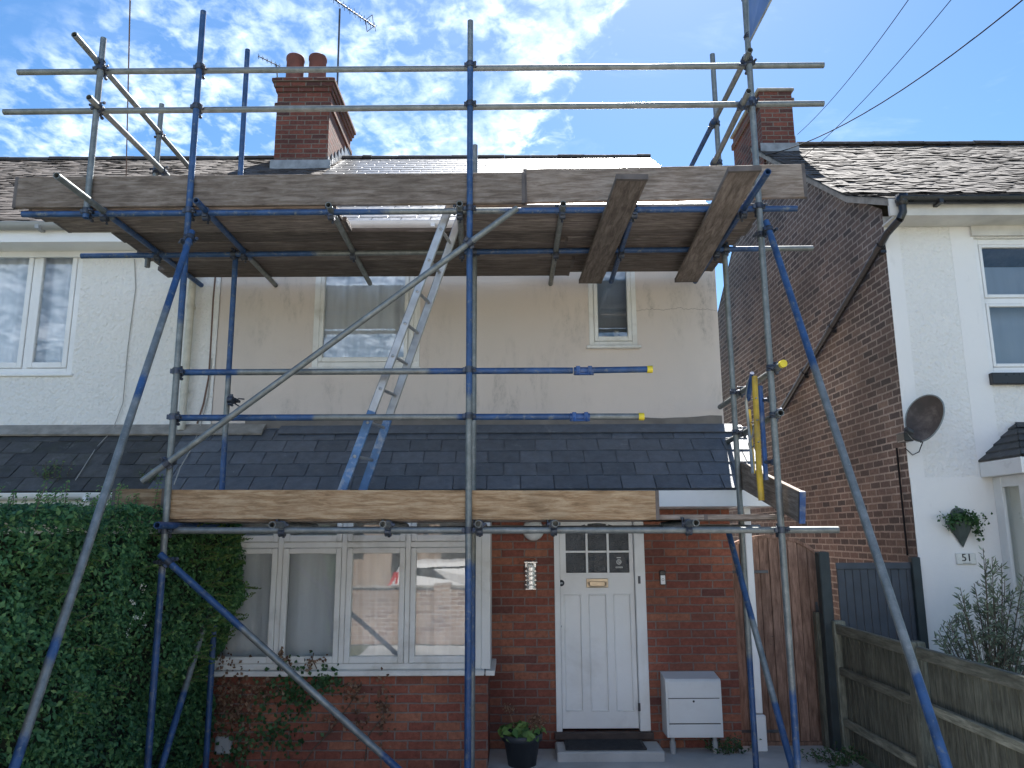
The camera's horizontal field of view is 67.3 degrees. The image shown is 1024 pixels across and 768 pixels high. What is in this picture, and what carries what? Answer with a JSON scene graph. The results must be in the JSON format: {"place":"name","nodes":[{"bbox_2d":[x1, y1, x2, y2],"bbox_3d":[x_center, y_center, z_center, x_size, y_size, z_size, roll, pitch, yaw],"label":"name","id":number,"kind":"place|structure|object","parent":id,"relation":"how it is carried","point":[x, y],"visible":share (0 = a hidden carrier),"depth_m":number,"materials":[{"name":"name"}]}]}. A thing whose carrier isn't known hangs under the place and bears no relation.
{"place":"outdoors","nodes":[
{"label":"outdoors","id":0,"kind":"place"},
{"bbox_2d":[0,0,1023,310],"label":"sky","id":1,"kind":"structure","parent":0,"point":[977,93],"materials":[{"name":"blue"}]},
{"bbox_2d":[564,739,646,749],"bbox_3d":[0.828,3.227,6.885,0.712,0.022,0.290,0,-11,0],"label":"door mat","id":2,"kind":"object","parent":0,"point":[606,744],"depth_m":6.85,"materials":[{"name":"rubber"}]},
{"bbox_2d":[488,748,863,767],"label":"paving","id":3,"kind":"structure","parent":0,"point":[708,758],"depth_m":6.68,"materials":[{"name":"concrete"}]},
{"bbox_2d":[2,0,952,767],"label":"scaffold","id":4,"kind":"object","parent":3,"relation":"on","point":[468,252],"visible":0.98,"depth_m":5.96,"materials":[{"name":"metal"}]},
{"bbox_2d":[29,206,342,221],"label":"scaffold board","id":5,"kind":"object","parent":4,"relation":"on","point":[225,218],"visible":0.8,"depth_m":6.30,"materials":[{"name":"wood"}]},
{"bbox_2d":[53,217,351,232],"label":"scaffold board","id":6,"kind":"object","parent":4,"relation":"on","point":[203,226],"visible":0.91,"depth_m":6.49,"materials":[{"name":"wood"}]},
{"bbox_2d":[12,172,524,209],"bbox_3d":[-1.936,-1.546,6.157,4.080,0.285,0.041,0,-11,0],"label":"scaffold board","id":7,"kind":"object","parent":4,"relation":"on","point":[316,190],"visible":1,"depth_m":6.14,"materials":[{"name":"wood"}]},
{"bbox_2d":[111,227,555,242],"bbox_3d":[-1.516,-1.305,6.731,3.863,0.041,0.228,0,-11,0],"label":"scaffold board","id":8,"kind":"object","parent":4,"relation":"on","point":[389,234],"visible":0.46,"depth_m":6.71,"materials":[{"name":"wood"}]},
{"bbox_2d":[561,224,752,235],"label":"scaffold board","id":9,"kind":"object","parent":8,"relation":"on","point":[649,233],"visible":0.32,"depth_m":6.78,"materials":[{"name":"wood"}]},
{"bbox_2d":[127,237,567,251],"bbox_3d":[-1.466,-1.260,6.961,3.923,0.041,0.228,0,-11,0],"label":"scaffold board","id":10,"kind":"object","parent":4,"relation":"on","point":[280,246],"visible":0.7,"depth_m":6.94,"materials":[{"name":"wood"}]},
{"bbox_2d":[561,236,740,245],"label":"scaffold board","id":11,"kind":"object","parent":10,"relation":"on","point":[645,240],"visible":0.45,"depth_m":6.95,"materials":[{"name":"wood"}]},
{"bbox_2d":[137,251,559,260],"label":"scaffold board","id":12,"kind":"object","parent":4,"relation":"on","point":[438,257],"visible":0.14,"depth_m":7.25,"materials":[{"name":"wood"}]},
{"bbox_2d":[560,245,728,255],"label":"scaffold board","id":13,"kind":"object","parent":12,"relation":"on","point":[670,253],"visible":0.09,"depth_m":7.27,"materials":[{"name":"wood"}]},
{"bbox_2d":[154,256,574,269],"bbox_3d":[-1.405,-1.169,7.432,4.003,0.041,0.228,0,-11,0],"label":"scaffold board","id":14,"kind":"object","parent":4,"relation":"on","point":[565,262],"visible":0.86,"depth_m":7.42,"materials":[{"name":"wood"}]},
{"bbox_2d":[574,253,728,263],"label":"scaffold board","id":15,"kind":"object","parent":14,"relation":"on","point":[647,259],"visible":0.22,"depth_m":7.43,"materials":[{"name":"wood"}]},
{"bbox_2d":[158,266,570,277],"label":"scaffold board","id":16,"kind":"object","parent":4,"relation":"on","point":[371,272],"visible":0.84,"depth_m":7.65,"materials":[{"name":"wood"}]},
{"bbox_2d":[570,263,717,271],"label":"scaffold board","id":17,"kind":"object","parent":16,"relation":"on","point":[645,267],"visible":0.38,"depth_m":7.66,"materials":[{"name":"wood"}]},
{"bbox_2d":[170,490,659,519],"bbox_3d":[-0.731,0.892,5.682,3.630,0.240,0.041,0,-11,0],"label":"scaffold board","id":18,"kind":"object","parent":4,"relation":"on","point":[441,504],"visible":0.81,"depth_m":5.66,"materials":[{"name":"wood"}]},
{"bbox_2d":[138,514,707,522],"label":"scaffold board","id":19,"kind":"object","parent":4,"relation":"on","point":[691,517],"visible":0.48,"depth_m":5.72,"materials":[{"name":"wood"}]},
{"bbox_2d":[110,489,163,519],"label":"scaffold board","id":20,"kind":"object","parent":19,"relation":"on","point":[145,496],"visible":0.27,"depth_m":5.83,"materials":[{"name":"wood"}]},
{"bbox_2d":[193,520,680,522],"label":"scaffold board","id":21,"kind":"object","parent":4,"relation":"on","point":[412,521],"visible":0.06,"depth_m":6.02,"materials":[{"name":"wood"}]},
{"bbox_2d":[337,205,458,489],"bbox_3d":[-0.865,-0.314,6.194,1.040,2.728,0.347,0,-11,0],"label":"ladder","id":22,"kind":"object","parent":21,"relation":"on","point":[392,358],"visible":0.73,"depth_m":6.16,"materials":[{"name":"metal"}]},
{"bbox_2d":[216,521,667,523],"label":"scaffold board","id":23,"kind":"object","parent":4,"relation":"on","point":[464,522],"visible":0.02,"depth_m":6.53,"materials":[{"name":"wood"}]},
{"bbox_2d":[295,521,592,522],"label":"scaffold board","id":24,"kind":"object","parent":4,"relation":"on","point":[379,522],"visible":0.02,"depth_m":6.27,"materials":[{"name":"wood"}]},
{"bbox_2d":[463,219,755,230],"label":"scaffold board","id":25,"kind":"object","parent":4,"relation":"on","point":[593,224],"visible":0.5,"depth_m":6.49,"materials":[{"name":"wood"}]},
{"bbox_2d":[579,174,647,283],"bbox_3d":[0.815,-1.244,6.564,0.228,0.041,2.309,0,-11,-2],"label":"scaffold board","id":26,"kind":"object","parent":4,"relation":"on","point":[626,191],"visible":1,"depth_m":6.22,"materials":[{"name":"wood"}]},
{"bbox_2d":[463,203,767,219],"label":"scaffold board","id":27,"kind":"object","parent":4,"relation":"on","point":[582,216],"visible":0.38,"depth_m":6.29,"materials":[{"name":"wood"}]},
{"bbox_2d":[523,164,807,203],"bbox_3d":[1.230,-1.614,6.211,2.283,0.324,0.041,0,-11,0],"label":"scaffold board","id":28,"kind":"object","parent":27,"relation":"on","point":[663,184],"visible":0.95,"depth_m":6.19,"materials":[{"name":"wood"}]},
{"bbox_2d":[643,520,715,520],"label":"scaffold board","id":29,"kind":"object","parent":4,"relation":"on","point":[679,520],"visible":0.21,"depth_m":6.13,"materials":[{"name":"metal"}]},
{"bbox_2d":[645,514,776,520],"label":"scaffold board","id":30,"kind":"object","parent":4,"relation":"on","point":[742,516],"visible":0.43,"depth_m":5.73,"materials":[{"name":"wood"}]},
{"bbox_2d":[674,165,761,282],"bbox_3d":[1.673,-1.262,6.493,0.228,0.041,2.403,-1,-11,3],"label":"scaffold board","id":31,"kind":"object","parent":4,"relation":"on","point":[734,187],"visible":1,"depth_m":6.12,"materials":[{"name":"wood"}]},
{"bbox_2d":[716,520,763,520],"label":"scaffold board","id":32,"kind":"object","parent":4,"relation":"on","point":[739,520],"visible":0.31,"depth_m":6.21,"materials":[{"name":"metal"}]},
{"bbox_2d":[741,0,771,41],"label":"sign board","id":33,"kind":"object","parent":4,"relation":"attached to","point":[757,9],"visible":1,"depth_m":6.17,"materials":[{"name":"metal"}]},
{"bbox_2d":[745,371,780,500],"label":"ladder safety gate","id":34,"kind":"structure","parent":4,"relation":"attached to","point":[754,388],"depth_m":6.01,"materials":[{"name":"yellow metal"}]},
{"bbox_2d":[740,462,805,523],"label":"scaffold board","id":35,"kind":"object","parent":4,"relation":"on","point":[794,503],"visible":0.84,"depth_m":5.74,"materials":[{"name":"wood"}]},
{"bbox_2d":[498,702,549,767],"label":"potted plant","id":36,"kind":"object","parent":3,"relation":"on","point":[521,740],"visible":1,"depth_m":6.54,"materials":[{"name":"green plant"}]},
{"bbox_2d":[660,671,723,753],"bbox_3d":[1.641,3.001,7.027,0.502,0.674,0.252,0,-11,0],"label":"meter box","id":37,"kind":"object","parent":3,"relation":"on","point":[691,703],"visible":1,"depth_m":6.93,"materials":[{"name":"white plastic"}]},
{"bbox_2d":[668,683,720,735],"bbox_3d":[1.641,2.929,6.923,0.462,0.452,0.009,0,-11,0],"label":"door","id":38,"kind":"structure","parent":37,"relation":"in","point":[680,710],"depth_m":6.92,"materials":[{"name":"white metal"}]},
{"bbox_2d":[700,733,761,754],"bbox_3d":[1.984,3.246,6.944,0.592,0.164,0.192,-1,-11,6],"label":"weed","id":39,"kind":"object","parent":3,"relation":"on","point":[734,748],"visible":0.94,"depth_m":6.92,"materials":[{"name":"green plant"}]},
{"bbox_2d":[800,740,869,767],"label":"weed","id":40,"kind":"object","parent":3,"relation":"on","point":[852,755],"visible":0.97,"depth_m":6.59,"materials":[{"name":"green plant"}]},
{"bbox_2d":[562,722,937,767],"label":"ground","id":41,"kind":"structure","parent":0,"point":[869,765],"depth_m":6.64,"materials":[{"name":"grey concrete"}]},
{"bbox_2d":[0,480,260,767],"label":"privet hedge","id":42,"kind":"object","parent":41,"relation":"on","point":[93,711],"visible":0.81,"depth_m":5.05,"materials":[{"name":"green plant"}]},
{"bbox_2d":[0,155,371,533],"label":"neighbour house","id":43,"kind":"structure","parent":41,"relation":"on","point":[67,409],"depth_m":7.77,"materials":[{"name":"white paint"}]},
{"bbox_2d":[0,258,72,361],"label":"net curtain","id":44,"kind":"object","parent":43,"relation":"hanging from","point":[54,305],"visible":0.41,"depth_m":8.03,"materials":[{"name":"white fabric"}]},
{"bbox_2d":[0,258,82,376],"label":"window","id":45,"kind":"structure","parent":43,"relation":"in","point":[25,366],"depth_m":7.85,"materials":[{"name":"white plastic"}]},
{"bbox_2d":[31,460,75,480],"bbox_3d":[-4.157,0.791,6.969,0.365,0.208,0.212,-6,-12,28],"label":"weed","id":46,"kind":"object","parent":43,"relation":"on","point":[45,472],"visible":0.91,"depth_m":6.96,"materials":[{"name":"green plant"}]},
{"bbox_2d":[75,259,135,479],"bbox_3d":[-3.940,-0.216,7.425,0.119,2.328,0.688,-1,-11,3],"label":"wall cable","id":47,"kind":"object","parent":43,"relation":"attached to","point":[125,369],"depth_m":7.75,"materials":[{"name":"grey plastic"}]},
{"bbox_2d":[126,0,130,175],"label":"overhead wire","id":48,"kind":"object","parent":43,"relation":"attached to","point":[128,75],"visible":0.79,"depth_m":6.66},
{"bbox_2d":[140,468,162,483],"bbox_3d":[-3.237,0.825,6.886,0.233,0.142,0.132,0,-11,0],"label":"weed","id":49,"kind":"object","parent":43,"relation":"on","point":[153,478],"visible":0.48,"depth_m":6.89,"materials":[{"name":"green plant"}]},
{"bbox_2d":[196,277,215,423],"bbox_3d":[-3.094,-0.382,7.801,0.096,1.586,0.024,1,-11,-7],"label":"wall cable","id":50,"kind":"object","parent":43,"relation":"attached to","point":[210,347],"depth_m":7.80,"materials":[{"name":"brown plastic"}]},
{"bbox_2d":[258,54,280,76],"bbox_3d":[-4.337,-5.649,13.832,0.217,0.530,0.429,-11,-15,43],"label":"tv aerial","id":51,"kind":"object","parent":43,"relation":"attached to","point":[275,64],"visible":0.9,"depth_m":13.90,"materials":[{"name":"metal"}]},
{"bbox_2d":[148,52,770,767],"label":"terraced house","id":52,"kind":"structure","parent":41,"relation":"on","point":[592,636],"depth_m":7.36,"materials":[{"name":"paint"}]},
{"bbox_2d":[173,358,211,484],"bbox_3d":[-3.035,0.314,7.268,0.077,1.321,0.798,1,-11,-4],"label":"wall cable","id":53,"kind":"object","parent":52,"relation":"attached to","point":[200,424],"depth_m":7.66,"materials":[{"name":"grey plastic"}]},
{"bbox_2d":[214,736,232,754],"bbox_3d":[-2.442,3.057,6.510,0.140,0.140,0.055,0,-11,0],"label":"junction box","id":54,"kind":"object","parent":52,"relation":"attached to","point":[225,744],"visible":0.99,"depth_m":6.49,"materials":[{"name":"grey plastic"}]},
{"bbox_2d":[220,523,272,655],"bbox_3d":[-2.498,1.852,6.975,0.787,1.250,0.056,0,-11,0],"label":"net curtain","id":55,"kind":"object","parent":52,"relation":"hanging from","point":[256,573],"visible":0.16,"depth_m":6.96,"materials":[{"name":"white fabric"}]},
{"bbox_2d":[210,646,395,767],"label":"climbing plant","id":56,"kind":"object","parent":52,"relation":"attached to","point":[323,681],"visible":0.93,"depth_m":6.55,"materials":[{"name":"green plant"}]},
{"bbox_2d":[286,523,336,655],"bbox_3d":[-1.772,1.849,6.978,0.506,1.250,0.045,0,-11,-2],"label":"net curtain","id":57,"kind":"object","parent":52,"relation":"hanging from","point":[310,618],"visible":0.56,"depth_m":6.95,"materials":[{"name":"white fabric"}]},
{"bbox_2d":[203,523,484,676],"bbox_3d":[-1.606,1.830,6.792,2.731,1.405,0.150,0,-11,0],"label":"window","id":58,"kind":"structure","parent":52,"relation":"in","point":[406,663],"depth_m":6.75,"materials":[{"name":"white paint"}]},
{"bbox_2d":[333,0,376,83],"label":"tv aerial","id":59,"kind":"object","parent":52,"relation":"attached to","point":[355,13],"visible":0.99,"depth_m":12.31,"materials":[{"name":"metal"}]},
{"bbox_2d":[323,276,404,356],"bbox_3d":[-1.484,-0.655,8.014,1.047,1.461,0.088,0,-11,0],"label":"net curtain","id":60,"kind":"object","parent":52,"relation":"hanging from","point":[350,301],"visible":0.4,"depth_m":8.02,"materials":[{"name":"white fabric"}]},
{"bbox_2d":[309,276,420,368],"bbox_3d":[-1.484,-0.764,7.902,1.127,1.291,0.120,0,-11,0],"label":"window","id":61,"kind":"structure","parent":52,"relation":"in","point":[321,362],"depth_m":7.81,"materials":[{"name":"white paint"}]},
{"bbox_2d":[350,523,405,655],"bbox_3d":[-1.205,1.846,6.977,0.507,1.250,0.060,0,-11,0],"label":"net curtain","id":62,"kind":"object","parent":52,"relation":"hanging from","point":[375,609],"visible":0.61,"depth_m":6.96,"materials":[{"name":"white fabric"}]},
{"bbox_2d":[415,523,475,654],"bbox_3d":[-0.581,1.843,6.979,0.621,1.250,0.049,-1,-11,1],"label":"net curtain","id":63,"kind":"object","parent":52,"relation":"hanging from","point":[440,608],"visible":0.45,"depth_m":6.95,"materials":[{"name":"white fabric"}]},
{"bbox_2d":[524,560,536,589],"bbox_3d":[0.178,1.825,7.336,0.130,0.275,0.100,0,-11,0],"label":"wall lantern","id":64,"kind":"object","parent":52,"relation":"attached to","point":[530,574],"depth_m":7.32,"materials":[{"name":"metal"}]},
{"bbox_2d":[523,522,542,540],"bbox_3d":[0.205,1.403,7.398,0.209,0.209,0.140,0,-11,0],"label":"bulkhead light","id":65,"kind":"object","parent":52,"relation":"attached to","point":[532,537],"visible":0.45,"depth_m":7.35,"materials":[{"name":"white glass"}]},
{"bbox_2d":[559,522,638,728],"bbox_3d":[0.807,2.231,7.321,0.737,1.966,0.068,0,-11,0],"label":"door","id":66,"kind":"structure","parent":52,"relation":"in","point":[599,655],"depth_m":7.32,"materials":[{"name":"white paint"}]},
{"bbox_2d":[597,272,626,336],"bbox_3d":[1.028,-0.734,8.230,0.467,1.447,0.001,0,-11,0],"label":"window blind","id":67,"kind":"object","parent":52,"relation":"hanging from","point":[612,310],"depth_m":8.25,"materials":[{"name":"grey fabric"}]},
{"bbox_2d":[586,272,640,348],"bbox_3d":[1.028,-0.882,7.918,0.547,1.077,0.130,0,-11,0],"label":"window","id":68,"kind":"structure","parent":52,"relation":"in","point":[629,341],"depth_m":7.85,"materials":[{"name":"white paint"}]},
{"bbox_2d":[659,570,665,584],"bbox_3d":[1.443,1.855,7.365,0.056,0.135,0.029,0,-11,0],"label":"video doorbell","id":69,"kind":"object","parent":52,"relation":"attached to","point":[662,575],"visible":1,"depth_m":7.36,"materials":[{"name":"white plastic"}]},
{"bbox_2d":[732,535,822,745],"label":"garden gate","id":70,"kind":"structure","parent":52,"relation":"attached to","point":[803,590],"depth_m":7.39,"materials":[{"name":"wood"}]},
{"bbox_2d":[718,88,1023,673],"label":"detached house","id":71,"kind":"structure","parent":41,"relation":"on","point":[909,241],"depth_m":8.31,"materials":[{"name":"brown brick"}]},
{"bbox_2d":[797,0,907,134],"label":"overhead wire","id":72,"kind":"object","parent":71,"relation":"attached to","point":[861,63],"visible":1,"depth_m":8.52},
{"bbox_2d":[800,0,950,159],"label":"overhead wire","id":73,"kind":"object","parent":71,"relation":"attached to","point":[884,77],"visible":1,"depth_m":8.30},
{"bbox_2d":[765,0,1022,155],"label":"overhead wire","id":74,"kind":"object","parent":71,"relation":"attached to","point":[912,82],"visible":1,"depth_m":7.36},
{"bbox_2d":[896,448,908,555],"bbox_3d":[3.885,1.166,7.664,0.019,1.060,0.022,0,-11,0],"label":"wall cable","id":75,"kind":"object","parent":71,"relation":"attached to","point":[902,506],"depth_m":7.66,"materials":[{"name":"black plastic"}]},
{"bbox_2d":[896,394,944,454],"bbox_3d":[3.840,0.385,7.380,0.380,0.551,0.555,0,-11,0],"label":"satellite dish","id":76,"kind":"object","parent":71,"relation":"attached to","point":[924,416],"visible":1,"depth_m":7.33,"materials":[{"name":"paint"}]},
{"bbox_2d":[932,506,992,546],"bbox_3d":[4.348,1.368,7.377,0.540,0.399,0.240,0,-11,0],"label":"wall planter","id":77,"kind":"object","parent":71,"relation":"attached to","point":[960,523],"visible":1,"depth_m":7.37,"materials":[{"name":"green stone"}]},
{"bbox_2d":[955,553,976,564],"bbox_3d":[4.360,1.677,7.385,0.190,0.110,0.027,0,-11,0],"label":"number plaque","id":78,"kind":"object","parent":71,"relation":"attached to","point":[965,558],"visible":1,"depth_m":7.38,"materials":[{"name":"plastic"}]},
{"bbox_2d":[973,239,1023,372],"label":"window","id":79,"kind":"structure","parent":71,"relation":"in","point":[988,301],"depth_m":7.94,"materials":[{"name":"white plastic"}]},
{"bbox_2d":[984,267,1023,363],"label":"window blind","id":80,"kind":"object","parent":71,"relation":"attached to","point":[1007,324],"depth_m":8.07,"materials":[{"name":"white fabric"}]},
{"bbox_2d":[815,552,930,750],"bbox_3d":[3.402,2.469,7.188,0.980,1.765,0.111,0,-11,-1],"label":"panel fence","id":81,"kind":"object","parent":41,"relation":"on","point":[863,605],"visible":0.5,"depth_m":7.28,"materials":[{"name":"blue paint"}]},
{"bbox_2d":[813,612,1023,767],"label":"timber fence","id":82,"kind":"object","parent":41,"relation":"on","point":[978,708],"visible":0.88,"depth_m":5.71,"materials":[{"name":"brown wood"}]},
{"bbox_2d":[931,546,1023,674],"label":"olive shrub","id":83,"kind":"object","parent":41,"relation":"on","point":[997,659],"visible":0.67,"depth_m":6.60,"materials":[{"name":"green plant"}]},
{"bbox_2d":[743,745,823,747],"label":"side path","id":84,"kind":"structure","parent":0,"point":[819,746],"depth_m":7.14,"materials":[{"name":"concrete"}]}
]}

